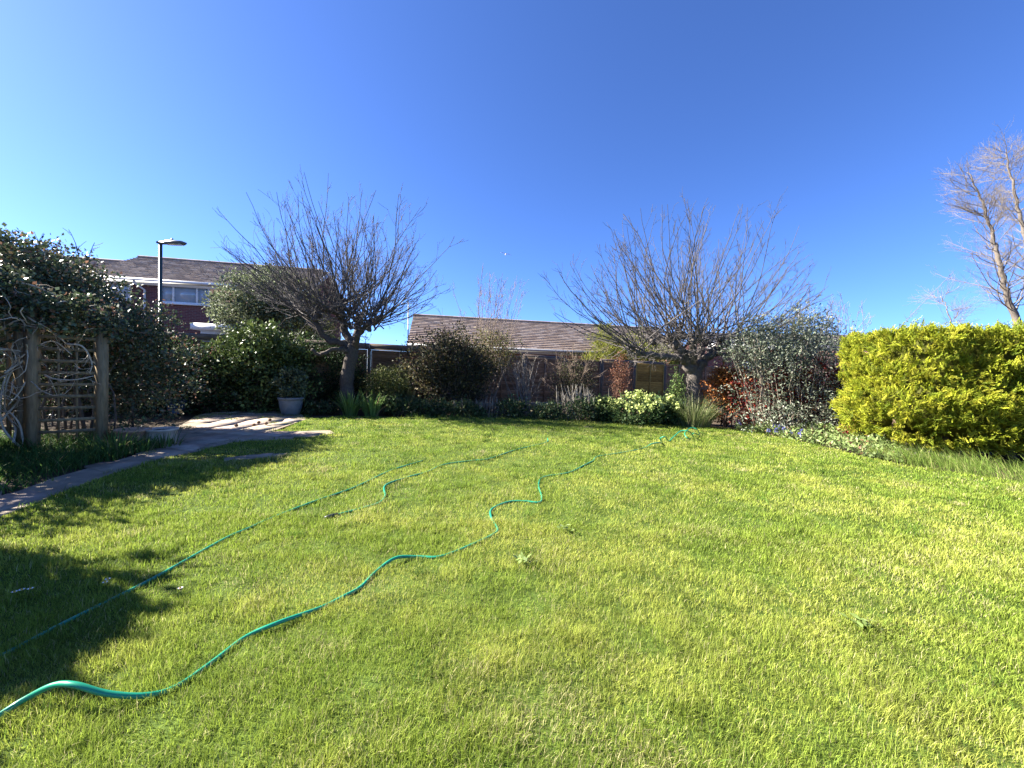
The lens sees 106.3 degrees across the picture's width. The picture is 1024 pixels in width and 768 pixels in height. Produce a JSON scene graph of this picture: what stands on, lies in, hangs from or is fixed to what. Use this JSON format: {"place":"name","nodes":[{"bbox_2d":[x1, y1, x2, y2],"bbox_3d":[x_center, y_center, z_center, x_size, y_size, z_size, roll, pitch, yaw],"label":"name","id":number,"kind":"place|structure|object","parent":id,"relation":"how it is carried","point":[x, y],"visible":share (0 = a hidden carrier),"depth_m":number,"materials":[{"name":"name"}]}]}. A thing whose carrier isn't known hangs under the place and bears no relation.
{"place":"outdoors","nodes":[
{"label":"outdoors","id":0,"kind":"place"},
{"bbox_2d":[0,409,332,516],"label":"path","id":1,"kind":"structure","parent":0,"point":[208,432],"depth_m":6.32,"materials":[{"name":"stone"}]},
{"bbox_2d":[277,397,303,414],"bbox_3d":[-5.862,0.576,10.176,0.620,0.460,0.620,2,2,0],"label":"plant pot","id":2,"kind":"object","parent":1,"relation":"on","point":[290,406],"visible":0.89,"depth_m":9.96,"materials":[{"name":"ceramic"}]},
{"bbox_2d":[268,366,309,399],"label":"potted shrub","id":3,"kind":"object","parent":2,"relation":"in","point":[294,378],"visible":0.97,"depth_m":10.02,"materials":[{"name":"green plant"}]},
{"bbox_2d":[224,453,285,460],"bbox_3d":[-3.515,0.992,5.289,0.732,0.023,0.301,1,2,-39],"label":"stepping stone","id":4,"kind":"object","parent":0,"point":[264,455],"depth_m":5.24,"materials":[{"name":"stone"}]},
{"bbox_2d":[0,411,1023,767],"bbox_3d":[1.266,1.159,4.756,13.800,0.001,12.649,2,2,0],"label":"lawn","id":5,"kind":"structure","parent":0,"point":[174,721],"depth_m":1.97,"materials":[{"name":"plant"}]},
{"bbox_2d":[0,460,422,656],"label":"garden hose","id":6,"kind":"object","parent":5,"relation":"on","point":[162,573],"visible":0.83,"depth_m":2.38,"materials":[{"name":"green plastic"}]},
{"bbox_2d":[0,427,699,716],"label":"garden hose","id":7,"kind":"object","parent":5,"relation":"on","point":[89,688],"visible":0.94,"depth_m":1.59,"materials":[{"name":"green plastic"}]},
{"bbox_2d":[324,438,548,518],"bbox_3d":[-0.570,1.068,5.295,0.467,0.068,4.662,3,2,28],"label":"garden hose","id":8,"kind":"object","parent":5,"relation":"on","point":[336,514],"visible":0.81,"depth_m":4.26,"materials":[{"name":"green plastic"}]},
{"bbox_2d":[513,552,530,562],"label":"weed","id":9,"kind":"object","parent":5,"relation":"on","point":[520,558],"visible":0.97,"depth_m":2.52,"materials":[{"name":"green plant"}]},
{"bbox_2d":[556,524,573,530],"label":"weed","id":10,"kind":"object","parent":5,"relation":"on","point":[564,526],"visible":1,"depth_m":3.06,"materials":[{"name":"green plant"}]},
{"bbox_2d":[837,611,882,629],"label":"weed","id":11,"kind":"object","parent":5,"relation":"on","point":[865,623],"visible":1,"depth_m":1.96,"materials":[{"name":"green plant"}]},
{"bbox_2d":[0,395,1023,499],"bbox_3d":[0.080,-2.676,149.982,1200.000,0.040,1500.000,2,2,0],"label":"ground","id":12,"kind":"structure","parent":0,"point":[185,417],"depth_m":7.97,"materials":[{"name":"soil"}]},
{"bbox_2d":[0,294,22,449],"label":"trellis","id":13,"kind":"object","parent":12,"relation":"on","point":[18,411],"visible":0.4,"depth_m":5.19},
{"bbox_2d":[0,282,98,447],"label":"vine","id":14,"kind":"object","parent":13,"relation":"attached to","point":[7,373],"visible":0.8,"depth_m":5.11,"materials":[{"name":"brown plant"}]},
{"bbox_2d":[0,253,32,386],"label":"ivy screen","id":15,"kind":"object","parent":12,"relation":"on","point":[9,267],"visible":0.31,"depth_m":5.29,"materials":[{"name":"green plant"}]},
{"bbox_2d":[0,332,75,414],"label":"boundary hedge","id":16,"kind":"object","parent":12,"relation":"on","point":[43,381],"visible":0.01,"depth_m":8.72,"materials":[{"name":"green plant"}]},
{"bbox_2d":[1,256,122,387],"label":"brick house","id":17,"kind":"structure","parent":12,"relation":"on","point":[105,261],"depth_m":20.06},
{"bbox_2d":[23,298,109,449],"bbox_3d":[-6.293,-0.042,5.441,0.184,2.220,0.824,3,2,44],"label":"trellis","id":18,"kind":"object","parent":12,"relation":"on","point":[32,409],"visible":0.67,"depth_m":5.38,"materials":[{"name":"brown wood"}]},
{"bbox_2d":[0,426,138,494],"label":"long grass","id":19,"kind":"structure","parent":12,"relation":"on","point":[49,449],"depth_m":4.70,"materials":[{"name":"green plant"}]},
{"bbox_2d":[0,222,217,435],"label":"ivy","id":20,"kind":"object","parent":12,"relation":"on","point":[129,331],"visible":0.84,"depth_m":6.55,"materials":[{"name":"green plant"}]},
{"bbox_2d":[76,426,152,456],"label":"lily clump","id":21,"kind":"object","parent":12,"relation":"on","point":[114,444],"visible":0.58,"depth_m":5.22,"materials":[{"name":"green plant"}]},
{"bbox_2d":[1,329,258,415],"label":"evergreen hedge","id":22,"kind":"object","parent":12,"relation":"on","point":[212,401],"visible":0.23,"depth_m":9.71,"materials":[{"name":"green plant"}]},
{"bbox_2d":[113,427,151,443],"bbox_3d":[-5.759,0.802,5.832,0.430,0.245,0.430,2,2,0],"label":"plant pot","id":23,"kind":"object","parent":12,"relation":"on","point":[142,430],"visible":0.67,"depth_m":5.76,"materials":[{"name":"stone"}]},
{"bbox_2d":[120,416,143,430],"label":"seedling","id":24,"kind":"object","parent":23,"relation":"on","point":[134,425],"visible":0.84,"depth_m":5.81,"materials":[{"name":"green plant"}]},
{"bbox_2d":[109,434,163,454],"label":"lily clump","id":25,"kind":"object","parent":12,"relation":"on","point":[140,448],"visible":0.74,"depth_m":5.35,"materials":[{"name":"green plant"}]},
{"bbox_2d":[139,428,183,447],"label":"lily clump","id":26,"kind":"object","parent":12,"relation":"on","point":[165,442],"visible":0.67,"depth_m":5.68,"materials":[{"name":"green plant"}]},
{"bbox_2d":[145,426,178,442],"bbox_3d":[-5.486,0.810,6.013,0.416,0.235,0.416,2,2,0],"label":"plant pot","id":27,"kind":"object","parent":12,"relation":"on","point":[165,430],"visible":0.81,"depth_m":5.93,"materials":[{"name":"stone"}]},
{"bbox_2d":[156,238,186,328],"bbox_3d":[-12.382,-2.350,13.953,1.050,5.818,0.300,2,2,0],"label":"street lamp","id":28,"kind":"object","parent":12,"relation":"on","point":[171,242],"visible":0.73,"depth_m":13.87,"materials":[{"name":"metal"}]},
{"bbox_2d":[164,398,189,413],"bbox_3d":[-8.386,0.551,9.586,0.520,0.390,0.520,2,2,0],"label":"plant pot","id":29,"kind":"object","parent":12,"relation":"on","point":[183,405],"visible":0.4,"depth_m":9.46,"materials":[{"name":"ceramic"}]},
{"bbox_2d":[83,255,340,341],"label":"brick house","id":30,"kind":"structure","parent":12,"relation":"on","point":[182,289],"depth_m":17.81,"materials":[{"name":"brick"}]},
{"bbox_2d":[110,283,130,300],"bbox_3d":[-17.597,-4.245,17.218,0.990,0.978,0.170,1,2,-11],"label":"window","id":31,"kind":"structure","parent":30,"relation":"in","point":[127,295],"depth_m":17.27,"materials":[{"name":"glass"}]},
{"bbox_2d":[162,286,211,306],"bbox_3d":[-15.077,-4.128,17.722,2.140,0.968,0.170,1,2,-11],"label":"window","id":32,"kind":"structure","parent":30,"relation":"in","point":[179,296],"depth_m":17.73,"materials":[{"name":"glass"}]},
{"bbox_2d":[198,258,311,337],"bbox_3d":[-9.538,-2.005,14.470,3.941,5.263,2.772,2,2,0],"label":"variegated holly","id":33,"kind":"object","parent":12,"relation":"on","point":[243,309],"visible":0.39,"depth_m":14.01,"materials":[{"name":"green plant"}]},
{"bbox_2d":[189,317,322,412],"bbox_3d":[-7.011,-0.509,10.563,3.342,2.694,2.377,2,2,0],"label":"laurel","id":34,"kind":"object","parent":12,"relation":"on","point":[274,350],"visible":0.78,"depth_m":10.23,"materials":[{"name":"green plant"}]},
{"bbox_2d":[218,409,310,418],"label":"long grass","id":35,"kind":"structure","parent":12,"relation":"on","point":[308,416],"depth_m":10.04,"materials":[{"name":"green plant"}]},
{"bbox_2d":[260,276,341,347],"bbox_3d":[-8.572,-1.950,15.417,3.446,5.175,2.134,2,2,0],"label":"conifer","id":36,"kind":"object","parent":12,"relation":"on","point":[309,329],"visible":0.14,"depth_m":15.35,"materials":[{"name":"green plant"}]},
{"bbox_2d":[301,397,339,415],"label":"plant","id":37,"kind":"object","parent":12,"relation":"on","point":[315,408],"visible":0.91,"depth_m":10.44,"materials":[{"name":"green plant"}]},
{"bbox_2d":[270,329,373,407],"bbox_3d":[-5.837,-0.434,11.684,3.219,2.484,1.840,2,2,0],"label":"yew","id":38,"kind":"object","parent":12,"relation":"on","point":[327,388],"visible":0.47,"depth_m":11.50,"materials":[{"name":"green plant"}]},
{"bbox_2d":[188,167,467,414],"bbox_3d":[-4.749,-2.324,10.495,6.184,6.541,5.916,1,2,-28],"label":"fruit tree","id":39,"kind":"object","parent":12,"relation":"on","point":[360,323],"visible":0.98,"depth_m":10.26,"materials":[{"name":"brown plant"}]},
{"bbox_2d":[327,390,369,416],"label":"agapanthus","id":40,"kind":"object","parent":12,"relation":"on","point":[349,406],"visible":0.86,"depth_m":10.11,"materials":[{"name":"green plant"}]},
{"bbox_2d":[355,390,387,416],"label":"agapanthus","id":41,"kind":"object","parent":12,"relation":"on","point":[369,407],"visible":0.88,"depth_m":10.15,"materials":[{"name":"green plant"}]},
{"bbox_2d":[359,363,416,414],"bbox_3d":[-3.725,0.127,11.252,1.914,1.513,1.533,2,2,0],"label":"shrub","id":42,"kind":"object","parent":12,"relation":"on","point":[389,382],"visible":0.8,"depth_m":11.06,"materials":[{"name":"green plant"}]},
{"bbox_2d":[379,391,426,416],"bbox_3d":[-3.047,0.562,10.749,1.618,0.765,1.233,2,2,0],"label":"hellebore","id":43,"kind":"object","parent":12,"relation":"on","point":[397,404],"visible":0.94,"depth_m":10.57,"materials":[{"name":"green plant"}]},
{"bbox_2d":[406,302,412,340],"bbox_3d":[-5.819,-2.005,21.468,0.809,5.086,0.350,1,2,-23],"label":"aerial","id":44,"kind":"object","parent":12,"relation":"on","point":[408,303],"visible":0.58,"depth_m":21.40,"materials":[{"name":"paint"}]},
{"bbox_2d":[407,394,456,416],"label":"plant","id":45,"kind":"object","parent":12,"relation":"on","point":[440,407],"visible":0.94,"depth_m":10.73,"materials":[{"name":"green plant"}]},
{"bbox_2d":[392,320,507,413],"bbox_3d":[-1.951,-0.566,12.047,3.447,2.967,2.702,1,2,-20],"label":"elaeagnus","id":46,"kind":"object","parent":12,"relation":"on","point":[451,370],"visible":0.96,"depth_m":11.57,"materials":[{"name":"green plant"}]},
{"bbox_2d":[135,331,782,411],"bbox_3d":[2.968,-0.087,16.129,28.300,2.200,0.120,1,2,-26],"label":"fence","id":47,"kind":"object","parent":12,"relation":"on","point":[648,379],"visible":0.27,"depth_m":15.07,"materials":[{"name":"wood"}]},
{"bbox_2d":[448,394,495,417],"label":"plant","id":48,"kind":"object","parent":12,"relation":"on","point":[474,409],"visible":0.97,"depth_m":10.69,"materials":[{"name":"green plant"}]},
{"bbox_2d":[429,265,528,410],"bbox_3d":[-0.979,-1.444,13.099,2.995,4.706,2.273,2,2,12],"label":"bare shrub","id":49,"kind":"object","parent":12,"relation":"on","point":[493,325],"visible":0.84,"depth_m":12.89,"materials":[{"name":"brown plant"}]},
{"bbox_2d":[454,397,503,416],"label":"lavender","id":50,"kind":"object","parent":12,"relation":"on","point":[481,404],"visible":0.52,"depth_m":10.92,"materials":[{"name":"green plant"}]},
{"bbox_2d":[466,324,525,410],"bbox_3d":[-0.849,-0.565,12.942,2.681,2.968,2.209,2,2,0],"label":"spindle","id":51,"kind":"object","parent":12,"relation":"on","point":[494,350],"visible":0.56,"depth_m":12.78,"materials":[{"name":"brown plant"}]},
{"bbox_2d":[492,394,535,418],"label":"plant","id":52,"kind":"object","parent":12,"relation":"on","point":[511,409],"visible":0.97,"depth_m":10.80,"materials":[{"name":"green plant"}]},
{"bbox_2d":[497,343,546,413],"bbox_3d":[0.340,-0.186,12.466,1.576,2.305,1.548,2,2,27],"label":"bare shrub","id":53,"kind":"object","parent":12,"relation":"on","point":[519,382],"visible":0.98,"depth_m":12.42,"materials":[{"name":"brown plant"}]},
{"bbox_2d":[403,411,653,421],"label":"long grass","id":54,"kind":"structure","parent":12,"relation":"on","point":[438,416],"depth_m":10.61,"materials":[{"name":"green plant"}]},
{"bbox_2d":[408,314,680,364],"bbox_3d":[1.667,-1.527,23.376,15.000,4.618,8.286,1,2,-11],"label":"bungalow","id":55,"kind":"object","parent":12,"relation":"on","point":[546,338],"visible":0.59,"depth_m":20.95,"materials":[{"name":"red brick"}]},
{"bbox_2d":[528,396,569,419],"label":"plant","id":56,"kind":"object","parent":12,"relation":"on","point":[552,411],"visible":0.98,"depth_m":10.67,"materials":[{"name":"green plant"}]},
{"bbox_2d":[543,351,598,409],"bbox_3d":[2.010,-0.070,12.764,1.926,2.171,1.516,2,2,0],"label":"bush","id":57,"kind":"object","parent":12,"relation":"on","point":[579,367],"visible":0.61,"depth_m":12.69,"materials":[{"name":"brown plant"}]},
{"bbox_2d":[538,342,607,412],"bbox_3d":[2.107,-0.241,13.037,2.409,2.493,2.253,2,2,0],"label":"climbing rose","id":58,"kind":"object","parent":12,"relation":"on","point":[583,371],"visible":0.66,"depth_m":12.79,"materials":[{"name":"brown plant"}]},
{"bbox_2d":[556,384,608,419],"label":"lavender","id":59,"kind":"object","parent":12,"relation":"on","point":[580,395],"visible":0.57,"depth_m":10.84,"materials":[{"name":"plant"}]},
{"bbox_2d":[558,395,615,421],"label":"plant","id":60,"kind":"object","parent":12,"relation":"on","point":[584,406],"visible":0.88,"depth_m":10.49,"materials":[{"name":"green plant"}]},
{"bbox_2d":[583,393,616,421],"bbox_3d":[2.527,0.668,10.690,1.123,0.874,0.956,2,2,0],"label":"hellebore","id":61,"kind":"object","parent":12,"relation":"on","point":[605,402],"visible":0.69,"depth_m":10.54,"materials":[{"name":"green plant"}]},
{"bbox_2d":[605,343,634,409],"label":"bush","id":62,"kind":"object","parent":12,"relation":"on","point":[620,376],"visible":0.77,"depth_m":13.19,"materials":[{"name":"brown plant"}]},
{"bbox_2d":[579,320,678,365],"bbox_3d":[5.886,-1.103,19.185,5.554,4.147,2.807,2,2,0],"label":"conifer","id":63,"kind":"object","parent":12,"relation":"on","point":[609,351],"visible":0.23,"depth_m":18.77,"materials":[{"name":"green plant"}]},
{"bbox_2d":[605,389,670,424],"bbox_3d":[3.327,0.629,10.195,1.640,1.051,1.469,2,2,0],"label":"hellebore","id":64,"kind":"object","parent":12,"relation":"on","point":[633,411],"visible":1,"depth_m":10.01,"materials":[{"name":"green plant"}]},
{"bbox_2d":[641,407,674,423],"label":"plant","id":65,"kind":"object","parent":12,"relation":"on","point":[658,419],"visible":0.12,"depth_m":10.33,"materials":[{"name":"green plant"}]},
{"bbox_2d":[649,391,688,424],"bbox_3d":[4.172,0.671,10.401,1.142,1.017,1.012,2,2,0],"label":"hellebore","id":66,"kind":"object","parent":12,"relation":"on","point":[665,402],"visible":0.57,"depth_m":10.22,"materials":[{"name":"green plant"}]},
{"bbox_2d":[663,366,693,401],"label":"shrub","id":67,"kind":"object","parent":12,"relation":"on","point":[674,391],"visible":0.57,"depth_m":10.91,"materials":[{"name":"green plant"}]},
{"bbox_2d":[539,187,832,410],"bbox_3d":[4.701,-2.000,10.914,8.119,6.483,5.312,2,2,0],"label":"fruit tree","id":68,"kind":"object","parent":12,"relation":"on","point":[694,358],"visible":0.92,"depth_m":10.45,"materials":[{"name":"brown plant"}]},
{"bbox_2d":[665,390,737,427],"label":"sedge","id":69,"kind":"object","parent":12,"relation":"on","point":[698,418],"visible":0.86,"depth_m":9.88,"materials":[{"name":"green plant"}]},
{"bbox_2d":[700,362,752,426],"bbox_3d":[5.970,0.247,10.758,1.503,1.880,1.113,2,2,0],"label":"beech","id":70,"kind":"object","parent":12,"relation":"on","point":[722,374],"visible":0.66,"depth_m":10.64,"materials":[{"name":"brown plant"}]},
{"bbox_2d":[685,333,868,404],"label":"outbuilding","id":71,"kind":"structure","parent":12,"relation":"on","point":[719,364],"depth_m":23.62,"materials":[{"name":"red brick"}]},
{"bbox_2d":[709,295,870,433],"bbox_3d":[7.142,-0.508,9.769,4.130,3.511,2.744,2,2,0],"label":"buddleja","id":72,"kind":"object","parent":12,"relation":"on","point":[786,354],"visible":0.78,"depth_m":9.51,"materials":[{"name":"green plant"}]},
{"bbox_2d":[724,351,886,434],"bbox_3d":[7.715,0.154,9.787,4.177,2.243,1.570,2,2,16],"label":"photinia","id":73,"kind":"object","parent":12,"relation":"on","point":[771,396],"visible":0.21,"depth_m":9.79,"materials":[{"name":"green plant"}]},
{"bbox_2d":[734,417,904,461],"bbox_3d":[6.652,1.083,8.650,2.060,0.491,4.980,2,2,0],"label":"ground cover","id":74,"kind":"object","parent":12,"relation":"on","point":[832,437],"visible":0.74,"depth_m":7.82,"materials":[{"name":"green plant"}]},
{"bbox_2d":[836,422,877,439],"bbox_3d":[7.360,1.025,8.206,0.707,0.569,0.706,1,2,-38],"label":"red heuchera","id":75,"kind":"object","parent":12,"relation":"on","point":[850,430],"visible":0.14,"depth_m":8.21,"materials":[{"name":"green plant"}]},
{"bbox_2d":[779,271,953,423],"bbox_3d":[9.699,-0.915,11.520,3.294,4.368,3.442,2,2,0],"label":"bare shrub","id":76,"kind":"object","parent":12,"relation":"on","point":[838,318],"visible":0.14,"depth_m":11.28,"materials":[{"name":"brown plant"}]},
{"bbox_2d":[854,443,967,458],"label":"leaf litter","id":77,"kind":"object","parent":12,"relation":"on","point":[932,452],"visible":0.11,"depth_m":6.95,"materials":[{"name":"brown plant"}]},
{"bbox_2d":[828,316,1023,458],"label":"golden hedge","id":78,"kind":"object","parent":12,"relation":"on","point":[951,386],"visible":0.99,"depth_m":6.47,"materials":[{"name":"yellow plant"}]},
{"bbox_2d":[859,438,1023,480],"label":"long grass","id":79,"kind":"structure","parent":12,"relation":"on","point":[979,466],"depth_m":5.97,"materials":[{"name":"green plant"}]},
{"bbox_2d":[907,269,994,324],"bbox_3d":[22.771,-2.111,19.900,2.814,7.438,2.686,2,2,0],"label":"sapling","id":80,"kind":"object","parent":12,"relation":"on","point":[955,309],"visible":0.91,"depth_m":19.71,"materials":[{"name":"brown plant"}]},
{"bbox_2d":[927,145,1023,324],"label":"poplar","id":81,"kind":"object","parent":12,"relation":"on","point":[1010,306],"visible":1,"depth_m":21.74,"materials":[{"name":"brown plant"}]},
{"bbox_2d":[958,121,1023,305],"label":"poplar","id":82,"kind":"object","parent":12,"relation":"on","point":[1018,211],"visible":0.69,"depth_m":23.86,"materials":[{"name":"brown plant"}]},
{"bbox_2d":[0,0,1023,351],"label":"sky","id":83,"kind":"structure","parent":0,"point":[525,128],"materials":[{"name":"blue"}]}
]}

